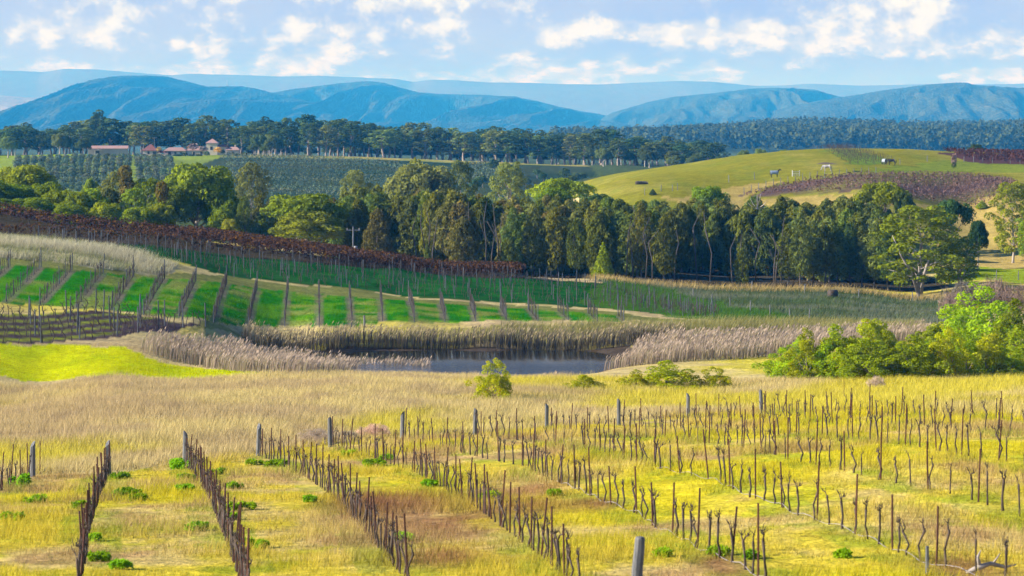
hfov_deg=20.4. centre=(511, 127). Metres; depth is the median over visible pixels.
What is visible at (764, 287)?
straw grass
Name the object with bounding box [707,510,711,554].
grapevine
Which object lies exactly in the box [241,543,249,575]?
grapevine
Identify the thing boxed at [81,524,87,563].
grapevine
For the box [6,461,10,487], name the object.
grapevine
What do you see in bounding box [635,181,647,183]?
log heap
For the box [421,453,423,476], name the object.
grapevine
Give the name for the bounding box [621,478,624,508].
grapevine
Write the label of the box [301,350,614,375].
water
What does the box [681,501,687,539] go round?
grapevine
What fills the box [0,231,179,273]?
pale grass
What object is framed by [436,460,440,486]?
grapevine
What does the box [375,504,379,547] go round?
grapevine
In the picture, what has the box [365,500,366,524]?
grapevine
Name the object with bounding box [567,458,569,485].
grapevine
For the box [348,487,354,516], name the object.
grapevine
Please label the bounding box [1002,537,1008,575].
grapevine
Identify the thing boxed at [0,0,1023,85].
sky
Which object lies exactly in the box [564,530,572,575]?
grapevine
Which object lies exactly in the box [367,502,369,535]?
grapevine
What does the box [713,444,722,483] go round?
grapevine
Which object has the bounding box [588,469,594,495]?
grapevine
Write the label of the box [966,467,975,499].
grapevine
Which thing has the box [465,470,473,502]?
grapevine
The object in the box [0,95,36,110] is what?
foothill
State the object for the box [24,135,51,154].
belt gum
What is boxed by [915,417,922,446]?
grapevine
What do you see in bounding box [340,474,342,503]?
grapevine
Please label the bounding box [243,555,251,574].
grapevine
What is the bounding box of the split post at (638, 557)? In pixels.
[632,536,644,575]
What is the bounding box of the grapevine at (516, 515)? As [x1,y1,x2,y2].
[513,504,521,538]
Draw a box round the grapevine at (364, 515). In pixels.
[363,500,366,529]
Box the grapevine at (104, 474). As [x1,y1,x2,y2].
[102,464,107,487]
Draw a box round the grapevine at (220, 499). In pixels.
[219,495,223,529]
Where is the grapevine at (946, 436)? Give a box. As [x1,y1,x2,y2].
[944,423,948,452]
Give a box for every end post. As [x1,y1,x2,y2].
[30,441,35,476]
[105,440,110,473]
[182,431,187,459]
[256,423,260,455]
[328,417,332,446]
[400,411,404,439]
[473,408,477,435]
[545,403,548,429]
[617,399,620,424]
[686,393,689,415]
[759,389,762,411]
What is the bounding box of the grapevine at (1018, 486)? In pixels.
[1014,473,1020,516]
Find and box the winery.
[164,139,240,155]
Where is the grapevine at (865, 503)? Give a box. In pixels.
[862,497,869,538]
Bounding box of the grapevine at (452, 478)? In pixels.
[450,464,454,492]
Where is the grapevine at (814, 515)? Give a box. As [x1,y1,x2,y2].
[812,478,817,519]
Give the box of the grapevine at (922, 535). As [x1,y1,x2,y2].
[917,517,925,561]
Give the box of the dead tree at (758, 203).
[749,194,765,209]
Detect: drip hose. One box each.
[556,480,755,575]
[660,467,974,574]
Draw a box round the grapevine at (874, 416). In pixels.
[872,414,880,439]
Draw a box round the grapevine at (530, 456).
[529,443,531,468]
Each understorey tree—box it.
[0,136,18,157]
[9,140,22,150]
[51,133,67,153]
[59,136,71,153]
[75,139,91,153]
[248,145,259,154]
[250,134,266,153]
[264,136,280,155]
[265,134,277,154]
[275,138,283,155]
[289,146,304,152]
[303,148,318,153]
[321,149,341,155]
[322,145,342,155]
[345,147,362,155]
[351,146,367,156]
[370,148,388,156]
[406,149,421,156]
[418,142,431,158]
[452,153,466,157]
[478,152,492,160]
[493,152,513,161]
[577,151,589,164]
[595,148,612,165]
[623,152,635,164]
[637,145,651,166]
[639,150,658,167]
[664,150,679,160]
[665,157,674,164]
[671,155,684,164]
[685,157,699,162]
[689,153,705,157]
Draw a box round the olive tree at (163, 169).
[159,167,167,172]
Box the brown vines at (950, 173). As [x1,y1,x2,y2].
[744,170,1022,204]
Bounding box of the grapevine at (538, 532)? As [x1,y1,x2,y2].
[534,510,543,552]
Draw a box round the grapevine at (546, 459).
[545,449,549,478]
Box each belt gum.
[0,128,24,155]
[1,125,29,149]
[12,126,40,155]
[18,122,36,154]
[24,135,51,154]
[27,131,50,153]
[41,128,57,154]
[42,131,58,154]
[55,125,74,153]
[59,128,79,153]
[66,128,99,153]
[67,121,85,152]
[76,119,99,153]
[89,109,110,145]
[97,118,125,145]
[101,124,124,145]
[113,120,133,145]
[119,122,142,154]
[123,121,140,154]
[126,121,161,149]
[128,125,159,154]
[147,120,172,147]
[153,120,183,146]
[157,124,183,147]
[167,117,194,146]
[176,127,197,149]
[178,122,208,145]
[190,115,222,146]
[207,118,228,141]
[211,119,242,146]
[228,127,252,153]
[230,126,250,148]
[239,121,259,153]
[243,126,269,154]
[251,116,274,135]
[264,129,283,153]
[267,121,287,153]
[278,117,297,154]
[280,127,303,154]
[288,117,305,153]
[296,114,319,155]
[298,122,319,155]
[306,119,327,153]
[312,121,325,155]
[314,125,341,155]
[319,120,339,155]
[323,119,350,155]
[335,118,355,155]
[337,122,368,155]
[346,121,367,156]
[353,123,383,156]
[354,125,373,156]
[362,129,402,157]
[363,126,388,156]
[374,128,405,157]
[384,130,405,157]
[393,125,413,157]
[397,137,410,157]
[400,122,419,158]
[404,130,424,158]
[408,129,441,158]
[416,122,431,153]
[424,127,451,159]
[437,135,462,159]
[439,128,461,159]
[450,131,479,160]
[454,135,484,160]
[463,129,494,160]
[465,137,497,160]
[480,129,508,160]
[483,126,505,158]
[492,133,526,162]
[496,132,525,161]
[502,128,529,161]
[510,133,545,163]
[526,128,539,163]
[526,135,550,163]
[530,130,558,163]
[540,132,562,164]
[543,135,568,164]
[553,133,570,164]
[557,134,583,164]
[563,132,583,164]
[569,133,600,164]
[581,133,599,164]
[582,136,613,164]
[590,129,608,164]
[602,129,626,164]
[607,141,630,165]
[613,138,636,164]
[619,137,652,164]
[627,136,644,164]
[633,140,653,164]
[645,142,665,165]
[653,142,673,165]
[656,136,675,165]
[672,144,694,160]
[673,139,688,159]
[685,147,702,156]
[692,140,707,153]
[698,146,715,160]
[703,142,730,157]
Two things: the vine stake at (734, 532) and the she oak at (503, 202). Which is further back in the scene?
the she oak at (503, 202)
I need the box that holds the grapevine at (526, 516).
[524,512,529,546]
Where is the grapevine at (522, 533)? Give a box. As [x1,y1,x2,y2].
[520,503,526,542]
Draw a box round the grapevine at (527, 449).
[522,438,528,466]
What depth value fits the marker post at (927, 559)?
60.47 m
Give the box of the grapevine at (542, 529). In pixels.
[540,522,546,557]
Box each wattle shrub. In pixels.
[464,357,512,400]
[562,374,606,390]
[615,369,655,388]
[621,360,701,389]
[689,366,733,387]
[751,344,801,378]
[769,336,813,377]
[777,327,830,378]
[793,323,868,380]
[797,339,845,380]
[826,342,872,378]
[835,337,912,381]
[838,324,893,374]
[849,318,898,373]
[868,328,914,373]
[874,331,953,377]
[890,341,927,374]
[916,321,958,350]
[920,324,982,377]
[924,332,994,374]
[925,282,1023,348]
[934,302,984,339]
[937,329,994,377]
[961,341,1017,377]
[967,333,1011,373]
[971,297,1023,354]
[980,343,1023,375]
[994,327,1023,373]
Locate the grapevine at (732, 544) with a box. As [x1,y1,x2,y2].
[725,518,737,562]
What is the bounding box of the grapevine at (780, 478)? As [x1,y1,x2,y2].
[776,473,785,507]
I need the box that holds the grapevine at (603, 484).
[597,471,606,501]
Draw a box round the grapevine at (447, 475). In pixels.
[446,460,449,490]
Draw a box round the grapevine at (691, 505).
[688,502,694,541]
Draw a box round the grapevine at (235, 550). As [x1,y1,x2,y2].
[234,529,237,570]
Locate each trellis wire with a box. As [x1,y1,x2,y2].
[0,308,157,317]
[3,314,201,330]
[14,313,172,323]
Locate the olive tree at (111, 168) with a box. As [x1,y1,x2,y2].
[107,165,115,171]
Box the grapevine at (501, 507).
[497,492,504,527]
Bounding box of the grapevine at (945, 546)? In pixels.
[944,516,950,567]
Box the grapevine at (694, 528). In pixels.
[690,513,696,547]
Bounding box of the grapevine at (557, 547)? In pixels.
[552,526,567,573]
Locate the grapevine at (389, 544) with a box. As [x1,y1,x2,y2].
[388,527,391,560]
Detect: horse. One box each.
[770,169,780,177]
[821,165,831,170]
[885,159,896,164]
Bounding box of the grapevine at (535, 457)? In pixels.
[534,445,536,471]
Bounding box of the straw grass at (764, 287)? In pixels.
[578,273,965,300]
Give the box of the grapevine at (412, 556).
[407,541,413,575]
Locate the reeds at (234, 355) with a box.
[141,327,431,373]
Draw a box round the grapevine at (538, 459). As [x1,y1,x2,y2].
[536,445,539,473]
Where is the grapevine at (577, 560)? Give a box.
[576,547,580,575]
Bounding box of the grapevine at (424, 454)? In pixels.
[422,451,430,477]
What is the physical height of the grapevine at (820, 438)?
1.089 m
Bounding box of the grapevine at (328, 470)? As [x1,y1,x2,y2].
[326,464,333,493]
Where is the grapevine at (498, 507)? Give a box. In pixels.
[493,487,500,525]
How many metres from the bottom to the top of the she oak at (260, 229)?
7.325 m
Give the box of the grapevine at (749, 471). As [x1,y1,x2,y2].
[748,467,751,496]
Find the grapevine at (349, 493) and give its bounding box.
[346,477,351,510]
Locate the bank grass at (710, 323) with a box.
[501,313,926,336]
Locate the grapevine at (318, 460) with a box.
[314,457,320,484]
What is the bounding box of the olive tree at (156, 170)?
[151,168,159,172]
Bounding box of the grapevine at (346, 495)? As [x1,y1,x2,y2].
[344,481,348,508]
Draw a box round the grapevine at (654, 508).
[651,490,660,527]
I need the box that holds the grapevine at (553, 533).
[547,527,558,569]
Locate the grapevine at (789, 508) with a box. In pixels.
[787,471,790,511]
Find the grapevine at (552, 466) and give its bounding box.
[550,455,554,479]
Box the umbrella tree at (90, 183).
[80,178,98,195]
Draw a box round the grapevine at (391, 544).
[387,517,395,566]
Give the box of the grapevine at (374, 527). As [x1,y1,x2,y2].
[373,507,376,544]
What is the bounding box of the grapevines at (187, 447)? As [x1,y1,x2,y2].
[21,392,1012,478]
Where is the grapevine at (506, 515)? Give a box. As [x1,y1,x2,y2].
[505,499,508,530]
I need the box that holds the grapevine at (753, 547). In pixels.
[751,529,755,573]
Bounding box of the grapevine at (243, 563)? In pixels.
[241,552,245,575]
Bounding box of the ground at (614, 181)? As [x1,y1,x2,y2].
[0,137,1023,575]
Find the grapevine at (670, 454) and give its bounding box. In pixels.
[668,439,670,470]
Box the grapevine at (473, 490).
[470,476,474,505]
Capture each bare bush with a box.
[297,427,327,442]
[334,431,356,437]
[356,423,391,436]
[866,376,885,387]
[937,289,973,316]
[940,277,996,315]
[970,274,1019,320]
[990,282,1023,312]
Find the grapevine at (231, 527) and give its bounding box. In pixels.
[224,511,233,560]
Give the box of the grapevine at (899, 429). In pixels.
[898,413,900,443]
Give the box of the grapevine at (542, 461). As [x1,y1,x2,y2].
[539,449,544,474]
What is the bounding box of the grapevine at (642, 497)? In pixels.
[638,484,648,519]
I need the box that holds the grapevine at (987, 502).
[985,461,988,504]
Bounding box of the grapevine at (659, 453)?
[656,442,664,468]
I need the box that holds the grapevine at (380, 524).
[379,516,384,549]
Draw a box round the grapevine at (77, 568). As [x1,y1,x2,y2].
[71,546,78,575]
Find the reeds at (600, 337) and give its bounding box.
[241,319,686,352]
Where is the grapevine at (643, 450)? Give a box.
[640,441,646,464]
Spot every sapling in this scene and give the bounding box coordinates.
[412,215,416,256]
[420,209,429,255]
[426,209,431,245]
[432,217,437,257]
[480,202,486,273]
[486,223,494,274]
[492,206,498,274]
[494,211,503,275]
[625,217,631,278]
[629,215,637,277]
[633,206,638,280]
[642,218,649,280]
[648,231,657,279]
[674,231,678,280]
[692,209,701,282]
[704,216,711,281]
[730,236,736,282]
[750,228,759,282]
[769,236,776,284]
[770,235,779,286]
[780,215,785,285]
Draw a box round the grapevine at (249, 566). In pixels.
[247,555,252,575]
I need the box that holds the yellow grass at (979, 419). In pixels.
[0,405,1023,575]
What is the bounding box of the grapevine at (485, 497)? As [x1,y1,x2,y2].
[482,480,486,514]
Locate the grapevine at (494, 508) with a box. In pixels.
[493,491,495,521]
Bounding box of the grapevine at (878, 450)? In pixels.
[876,447,882,479]
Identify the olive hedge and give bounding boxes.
[221,154,344,159]
[222,152,307,157]
[223,156,381,162]
[226,158,403,164]
[226,160,404,167]
[227,163,401,170]
[229,166,395,174]
[231,170,393,177]
[233,174,390,182]
[240,182,385,190]
[244,191,365,197]
[245,179,388,185]
[249,187,385,194]
[456,174,497,183]
[457,170,496,175]
[460,166,496,174]
[460,172,496,180]
[463,160,498,167]
[465,164,497,172]
[467,168,494,177]
[469,163,493,171]
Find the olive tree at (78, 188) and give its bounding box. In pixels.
[75,186,82,191]
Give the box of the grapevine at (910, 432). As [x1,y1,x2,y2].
[909,418,912,445]
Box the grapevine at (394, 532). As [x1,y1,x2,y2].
[390,524,398,569]
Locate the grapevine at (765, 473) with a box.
[762,463,766,500]
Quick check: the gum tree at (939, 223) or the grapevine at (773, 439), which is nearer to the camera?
the grapevine at (773, 439)
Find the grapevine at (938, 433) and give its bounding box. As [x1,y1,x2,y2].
[932,418,941,450]
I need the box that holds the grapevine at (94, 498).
[91,485,95,518]
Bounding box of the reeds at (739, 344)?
[604,318,932,370]
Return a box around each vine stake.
[1,452,3,490]
[10,444,13,482]
[26,443,28,473]
[78,511,81,542]
[80,529,85,575]
[81,504,82,523]
[82,508,84,539]
[87,490,88,537]
[88,483,89,506]
[93,473,94,515]
[96,467,98,507]
[101,453,101,483]
[197,448,198,479]
[201,447,202,487]
[203,452,205,489]
[206,457,207,495]
[209,461,210,498]
[211,470,212,504]
[213,472,217,516]
[219,480,220,516]
[222,483,225,532]
[227,492,228,541]
[232,497,234,527]
[233,505,239,562]
[236,502,241,571]
[239,524,241,575]
[243,527,244,575]
[246,528,249,575]
[295,435,296,470]
[302,440,303,471]
[322,445,323,463]
[328,454,329,492]
[333,459,334,497]
[337,456,339,501]
[341,463,343,498]
[350,418,352,448]
[354,473,357,517]
[359,480,360,516]
[365,477,369,531]
[370,496,371,539]
[372,491,377,541]
[374,424,375,458]
[382,428,383,459]
[385,502,387,555]
[391,512,393,560]
[394,429,395,463]
[395,515,398,571]
[402,430,403,467]
[403,513,407,575]
[420,439,421,471]
[425,444,427,476]
[434,447,435,479]
[445,447,448,489]
[446,417,447,446]
[455,454,456,489]
[459,459,462,494]
[469,457,472,498]
[474,463,476,502]
[484,464,484,513]
[486,471,491,518]
[497,421,498,458]
[500,470,505,524]
[509,482,511,532]
[518,487,520,538]
[530,496,532,548]
[532,431,534,470]
[541,498,547,555]
[544,440,545,476]
[551,506,552,565]
[555,411,556,444]
[560,444,563,482]
[562,524,564,574]
[573,444,574,482]
[588,447,590,494]
[599,422,600,452]
[608,466,611,504]
[613,418,614,451]
[623,425,624,457]
[634,466,636,513]
[636,423,636,460]
[638,408,639,437]
[651,482,653,525]
[654,429,655,458]
[671,482,674,534]
[676,436,679,471]
[687,408,689,435]
[697,488,700,548]
[702,429,708,478]
[709,405,710,442]
[727,411,729,445]
[728,439,730,487]
[733,506,737,544]
[743,409,745,445]
[755,449,755,498]
[757,503,758,575]
[759,413,760,450]
[772,404,773,432]
[774,421,775,454]
[780,461,782,507]
[787,417,788,459]
[815,420,817,464]
[816,461,819,520]
[821,406,822,437]
[831,392,832,423]
[843,431,844,470]
[851,400,852,437]
[855,474,857,532]
[880,432,881,479]
[881,406,882,431]
[891,494,892,549]
[905,405,906,443]
[923,395,924,425]
[926,441,928,488]
[934,409,936,450]
[935,506,938,565]
[961,409,963,453]
[977,449,980,501]
[998,420,1001,458]
[999,398,1000,430]
[1001,391,1002,418]
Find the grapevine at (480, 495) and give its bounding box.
[479,478,483,510]
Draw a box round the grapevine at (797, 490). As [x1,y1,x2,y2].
[792,478,802,515]
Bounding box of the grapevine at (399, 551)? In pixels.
[395,534,404,573]
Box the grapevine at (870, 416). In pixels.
[868,414,871,441]
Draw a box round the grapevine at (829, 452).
[829,438,831,467]
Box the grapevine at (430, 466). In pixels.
[426,454,432,478]
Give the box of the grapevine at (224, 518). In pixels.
[220,497,226,540]
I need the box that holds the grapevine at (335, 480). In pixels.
[333,466,337,497]
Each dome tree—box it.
[259,193,354,228]
[268,209,345,242]
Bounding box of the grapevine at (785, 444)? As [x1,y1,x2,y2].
[783,431,785,458]
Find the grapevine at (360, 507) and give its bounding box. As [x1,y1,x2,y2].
[358,491,361,523]
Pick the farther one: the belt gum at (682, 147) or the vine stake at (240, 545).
the belt gum at (682, 147)
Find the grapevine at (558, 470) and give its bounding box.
[557,452,560,482]
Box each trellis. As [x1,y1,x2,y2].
[2,209,519,277]
[108,230,697,308]
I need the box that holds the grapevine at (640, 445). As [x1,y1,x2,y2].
[635,432,643,462]
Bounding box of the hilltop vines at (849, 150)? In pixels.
[824,143,891,163]
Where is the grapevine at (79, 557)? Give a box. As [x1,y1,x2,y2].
[76,539,81,575]
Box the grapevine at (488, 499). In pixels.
[485,484,492,516]
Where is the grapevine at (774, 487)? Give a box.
[773,467,775,503]
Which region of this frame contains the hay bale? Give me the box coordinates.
[827,290,837,297]
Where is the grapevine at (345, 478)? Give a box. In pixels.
[343,473,346,504]
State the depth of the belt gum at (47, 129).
1404.24 m
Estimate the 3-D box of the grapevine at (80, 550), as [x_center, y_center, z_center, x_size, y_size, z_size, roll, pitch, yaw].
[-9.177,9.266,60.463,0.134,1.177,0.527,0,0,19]
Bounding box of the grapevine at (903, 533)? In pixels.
[898,517,909,555]
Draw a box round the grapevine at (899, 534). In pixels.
[896,515,900,552]
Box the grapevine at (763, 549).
[758,522,767,575]
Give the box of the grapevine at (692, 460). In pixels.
[690,448,694,474]
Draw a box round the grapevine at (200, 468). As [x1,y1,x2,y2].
[197,459,205,485]
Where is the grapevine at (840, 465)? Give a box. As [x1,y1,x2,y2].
[837,434,842,469]
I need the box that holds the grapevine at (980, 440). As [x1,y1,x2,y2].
[977,425,981,456]
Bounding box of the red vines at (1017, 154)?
[942,146,1023,161]
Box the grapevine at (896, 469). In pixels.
[893,457,897,482]
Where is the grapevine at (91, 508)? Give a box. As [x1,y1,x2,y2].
[89,505,92,533]
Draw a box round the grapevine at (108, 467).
[105,457,111,480]
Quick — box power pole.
[346,227,359,248]
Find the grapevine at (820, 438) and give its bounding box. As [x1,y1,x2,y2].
[817,437,822,460]
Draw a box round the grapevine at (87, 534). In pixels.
[84,523,90,552]
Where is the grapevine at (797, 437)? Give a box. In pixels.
[795,435,803,461]
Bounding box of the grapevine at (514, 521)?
[513,498,517,536]
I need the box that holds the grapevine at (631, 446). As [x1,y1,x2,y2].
[628,435,634,460]
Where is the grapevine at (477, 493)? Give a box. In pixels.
[476,473,477,507]
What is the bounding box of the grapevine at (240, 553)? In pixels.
[233,532,242,575]
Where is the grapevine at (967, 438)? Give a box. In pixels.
[965,422,969,455]
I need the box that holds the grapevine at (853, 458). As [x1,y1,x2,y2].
[848,442,856,472]
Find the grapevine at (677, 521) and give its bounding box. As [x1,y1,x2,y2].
[673,498,678,536]
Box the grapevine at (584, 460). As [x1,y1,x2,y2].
[580,453,586,493]
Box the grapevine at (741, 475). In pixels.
[738,458,743,492]
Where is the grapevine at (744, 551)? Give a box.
[739,529,750,569]
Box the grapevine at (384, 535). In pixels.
[382,515,385,552]
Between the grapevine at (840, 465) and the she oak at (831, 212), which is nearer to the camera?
the grapevine at (840, 465)
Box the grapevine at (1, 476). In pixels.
[0,466,3,490]
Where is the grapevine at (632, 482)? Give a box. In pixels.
[631,477,635,512]
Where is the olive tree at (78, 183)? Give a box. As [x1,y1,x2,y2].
[75,181,82,186]
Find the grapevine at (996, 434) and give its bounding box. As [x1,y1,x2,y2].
[989,421,1002,457]
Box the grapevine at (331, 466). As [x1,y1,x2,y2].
[327,460,333,480]
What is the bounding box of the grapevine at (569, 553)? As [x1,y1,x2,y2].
[565,543,573,575]
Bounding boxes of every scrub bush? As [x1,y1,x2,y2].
[468,178,482,186]
[479,176,488,187]
[486,159,498,167]
[522,176,531,184]
[539,172,546,181]
[559,168,570,177]
[573,172,582,179]
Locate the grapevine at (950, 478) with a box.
[949,463,951,493]
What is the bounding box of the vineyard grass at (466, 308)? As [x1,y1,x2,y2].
[0,265,619,326]
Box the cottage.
[142,144,166,154]
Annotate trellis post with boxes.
[29,298,30,323]
[34,309,35,335]
[40,315,41,342]
[77,304,78,332]
[79,316,80,339]
[95,289,96,311]
[103,290,104,317]
[108,296,109,323]
[113,307,114,329]
[137,306,138,331]
[138,294,140,319]
[140,302,141,326]
[158,301,159,329]
[182,301,183,326]
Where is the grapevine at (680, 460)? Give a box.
[678,448,682,472]
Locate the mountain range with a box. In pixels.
[0,69,1023,115]
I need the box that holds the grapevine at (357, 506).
[356,489,358,520]
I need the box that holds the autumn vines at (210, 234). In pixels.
[0,202,525,274]
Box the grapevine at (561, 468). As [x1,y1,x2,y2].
[560,453,565,483]
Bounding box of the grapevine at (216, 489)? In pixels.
[212,483,218,523]
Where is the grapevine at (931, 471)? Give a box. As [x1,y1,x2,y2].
[929,455,933,488]
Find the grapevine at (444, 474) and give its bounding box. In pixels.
[442,461,446,487]
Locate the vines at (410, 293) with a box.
[26,231,718,320]
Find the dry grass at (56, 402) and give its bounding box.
[0,368,1023,476]
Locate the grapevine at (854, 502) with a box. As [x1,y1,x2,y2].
[853,497,857,531]
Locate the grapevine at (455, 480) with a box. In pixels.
[453,468,456,493]
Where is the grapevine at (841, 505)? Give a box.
[836,489,846,528]
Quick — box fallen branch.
[965,550,1015,573]
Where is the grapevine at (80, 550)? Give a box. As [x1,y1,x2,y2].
[72,536,87,574]
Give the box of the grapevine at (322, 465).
[321,464,324,487]
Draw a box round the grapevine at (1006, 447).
[1006,430,1008,461]
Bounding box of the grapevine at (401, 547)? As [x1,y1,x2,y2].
[394,533,405,575]
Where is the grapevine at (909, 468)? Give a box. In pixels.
[906,451,910,485]
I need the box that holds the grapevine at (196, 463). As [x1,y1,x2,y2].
[193,452,197,476]
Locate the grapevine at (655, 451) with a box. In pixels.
[653,438,658,467]
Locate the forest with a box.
[548,115,1023,150]
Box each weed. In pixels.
[0,511,25,520]
[7,472,31,486]
[23,493,47,502]
[70,500,91,508]
[87,549,111,561]
[89,532,101,541]
[107,558,134,569]
[109,471,130,478]
[111,486,141,496]
[128,493,149,500]
[168,457,188,469]
[174,483,194,490]
[175,472,195,479]
[183,520,208,530]
[209,466,227,474]
[226,480,244,488]
[226,500,256,510]
[226,511,241,518]
[237,536,254,546]
[244,458,263,464]
[253,539,270,548]
[263,459,287,466]
[301,494,318,502]
[341,449,356,456]
[362,458,387,466]
[378,453,393,459]
[398,530,414,540]
[420,478,438,486]
[479,489,500,498]
[545,488,563,496]
[651,546,672,557]
[705,544,731,555]
[742,548,761,559]
[832,547,852,558]
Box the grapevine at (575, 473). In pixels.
[573,458,578,488]
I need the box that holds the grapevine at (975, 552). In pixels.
[973,526,976,575]
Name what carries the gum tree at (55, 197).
on the ground at (614, 181)
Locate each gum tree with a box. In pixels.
[0,164,58,188]
[0,180,16,199]
[0,198,16,208]
[1,183,34,214]
[8,197,55,219]
[31,181,62,218]
[41,189,71,224]
[51,203,85,223]
[63,191,95,225]
[69,188,110,227]
[87,201,122,228]
[94,185,119,224]
[101,171,134,230]
[118,187,145,232]
[119,206,157,231]
[124,177,160,232]
[142,204,178,226]
[146,185,196,223]
[152,162,237,226]
[201,190,242,242]
[206,208,239,241]
[221,218,239,230]
[233,162,272,229]
[339,169,373,194]
[382,162,457,198]
[409,157,420,163]
[447,159,478,197]
[487,161,533,202]
[525,177,597,198]
[534,187,572,201]
[579,193,607,201]
[688,186,731,202]
[737,150,748,154]
[754,148,766,153]
[852,181,908,211]
[867,205,971,295]
[893,192,915,239]
[932,199,976,265]
[935,236,979,286]
[966,144,984,151]
[967,220,988,268]
[984,181,1023,262]
[1015,216,1023,256]
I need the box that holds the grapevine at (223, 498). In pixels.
[220,495,224,531]
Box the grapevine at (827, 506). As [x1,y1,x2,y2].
[820,485,829,524]
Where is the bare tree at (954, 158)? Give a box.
[951,153,956,164]
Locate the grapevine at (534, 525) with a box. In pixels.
[531,512,535,550]
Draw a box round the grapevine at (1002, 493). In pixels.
[999,468,1006,510]
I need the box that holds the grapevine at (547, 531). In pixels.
[544,515,550,560]
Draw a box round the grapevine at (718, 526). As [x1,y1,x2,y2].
[714,506,721,557]
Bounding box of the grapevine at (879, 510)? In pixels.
[875,502,882,543]
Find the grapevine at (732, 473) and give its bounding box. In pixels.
[728,462,737,488]
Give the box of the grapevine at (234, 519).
[227,514,236,556]
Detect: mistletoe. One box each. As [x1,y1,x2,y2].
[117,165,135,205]
[154,181,168,202]
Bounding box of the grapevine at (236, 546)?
[230,530,239,575]
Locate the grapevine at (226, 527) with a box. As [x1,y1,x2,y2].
[225,512,226,542]
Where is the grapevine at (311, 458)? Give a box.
[309,454,314,481]
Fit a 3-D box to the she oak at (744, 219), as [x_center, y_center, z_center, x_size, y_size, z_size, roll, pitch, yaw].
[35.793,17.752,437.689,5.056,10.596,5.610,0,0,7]
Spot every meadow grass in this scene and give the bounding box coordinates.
[0,341,266,380]
[590,276,953,322]
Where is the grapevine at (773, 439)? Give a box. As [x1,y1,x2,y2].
[769,429,776,454]
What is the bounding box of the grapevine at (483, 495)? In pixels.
[482,482,486,512]
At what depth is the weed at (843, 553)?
64.58 m
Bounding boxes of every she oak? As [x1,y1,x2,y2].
[235,196,254,246]
[250,193,272,246]
[251,212,271,248]
[267,203,280,249]
[317,197,336,243]
[328,195,372,258]
[339,190,348,199]
[341,197,374,259]
[350,183,362,196]
[356,187,369,199]
[361,208,395,253]
[364,193,379,231]
[369,183,387,195]
[369,191,399,249]
[380,191,390,200]
[387,196,413,254]
[389,192,405,204]
[392,198,422,257]
[404,201,422,258]
[410,195,420,207]
[411,194,433,258]
[412,188,420,195]
[416,191,424,200]
[418,190,447,273]
[419,188,431,200]
[428,198,460,273]
[436,191,458,222]
[437,200,482,274]
[439,189,447,197]
[444,216,479,274]
[456,193,477,245]
[469,195,484,251]
[470,201,497,260]
[475,193,483,199]
[476,208,501,260]
[480,195,492,210]
[492,201,501,207]
[493,206,505,256]
[494,207,527,274]
[495,205,512,250]
[495,238,518,275]
[497,199,508,211]
[500,207,523,273]
[504,195,521,209]
[504,213,540,276]
[513,203,527,214]
[519,196,532,207]
[519,202,546,276]
[521,215,549,276]
[524,200,533,209]
[532,198,545,213]
[538,218,572,277]
[541,210,550,274]
[542,194,551,209]
[542,206,570,277]
[544,200,557,211]
[547,205,574,275]
[550,193,564,205]
[552,215,577,277]
[564,199,575,211]
[565,209,589,276]
[565,217,587,278]
[574,197,592,214]
[575,203,608,275]
[582,210,615,276]
[591,199,600,207]
[598,195,613,208]
[601,206,614,229]
[607,210,624,271]
[610,198,630,213]
[613,213,642,276]
[617,218,659,276]
[624,201,655,279]
[633,199,647,209]
[642,209,665,275]
[646,199,662,210]
[649,215,677,280]
[652,209,660,219]
[653,204,664,211]
[655,210,687,275]
[659,206,672,215]
[661,201,670,207]
[671,201,699,271]
[682,208,705,272]
[685,197,699,207]
[693,197,715,209]
[693,204,716,270]
[696,200,708,233]
[701,213,723,272]
[705,206,728,274]
[708,205,717,214]
[713,199,731,210]
[718,215,748,274]
[719,205,733,258]
[728,209,759,275]
[729,204,739,214]
[733,247,749,285]
[741,206,768,274]
[744,195,762,205]
[747,201,765,209]
[747,206,783,274]
[766,203,783,258]
[771,201,789,234]
[775,195,789,220]
[775,224,802,286]
[777,218,809,278]
[782,212,796,252]
[784,196,793,206]
[784,204,797,219]
[787,211,813,286]
[790,198,799,206]
[792,216,818,280]
[795,203,810,217]
[801,219,825,285]
[802,208,831,281]
[805,202,814,212]
[812,216,847,281]
[813,221,837,285]
[815,202,829,212]
[817,197,834,210]
[824,206,836,223]
[826,226,850,285]
[829,195,849,211]
[833,208,854,279]
[834,204,844,219]
[839,222,859,285]
[841,201,856,217]
[843,211,873,281]
[849,225,874,285]
[853,199,864,213]
[860,220,886,288]
[861,200,882,217]
[862,205,878,218]
[863,218,897,281]
[865,217,874,279]
[871,209,885,219]
[873,221,898,290]
[892,228,909,290]
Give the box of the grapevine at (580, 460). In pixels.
[577,459,581,490]
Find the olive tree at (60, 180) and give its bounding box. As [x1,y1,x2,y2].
[58,178,67,183]
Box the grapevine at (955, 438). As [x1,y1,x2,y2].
[954,422,957,453]
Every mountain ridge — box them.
[0,75,390,136]
[272,81,631,136]
[602,87,839,126]
[770,82,1023,123]
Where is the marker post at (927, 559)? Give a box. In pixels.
[925,546,928,572]
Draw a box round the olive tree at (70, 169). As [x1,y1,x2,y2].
[66,167,75,171]
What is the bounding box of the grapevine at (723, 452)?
[720,447,726,485]
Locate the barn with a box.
[87,146,128,155]
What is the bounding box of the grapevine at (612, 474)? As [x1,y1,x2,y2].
[609,469,618,506]
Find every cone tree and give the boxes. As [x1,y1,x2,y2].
[422,240,431,270]
[591,242,614,276]
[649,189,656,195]
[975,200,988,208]
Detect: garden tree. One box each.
[187,143,197,153]
[214,147,222,151]
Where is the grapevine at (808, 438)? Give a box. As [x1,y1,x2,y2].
[806,436,813,462]
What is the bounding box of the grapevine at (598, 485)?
[597,469,600,499]

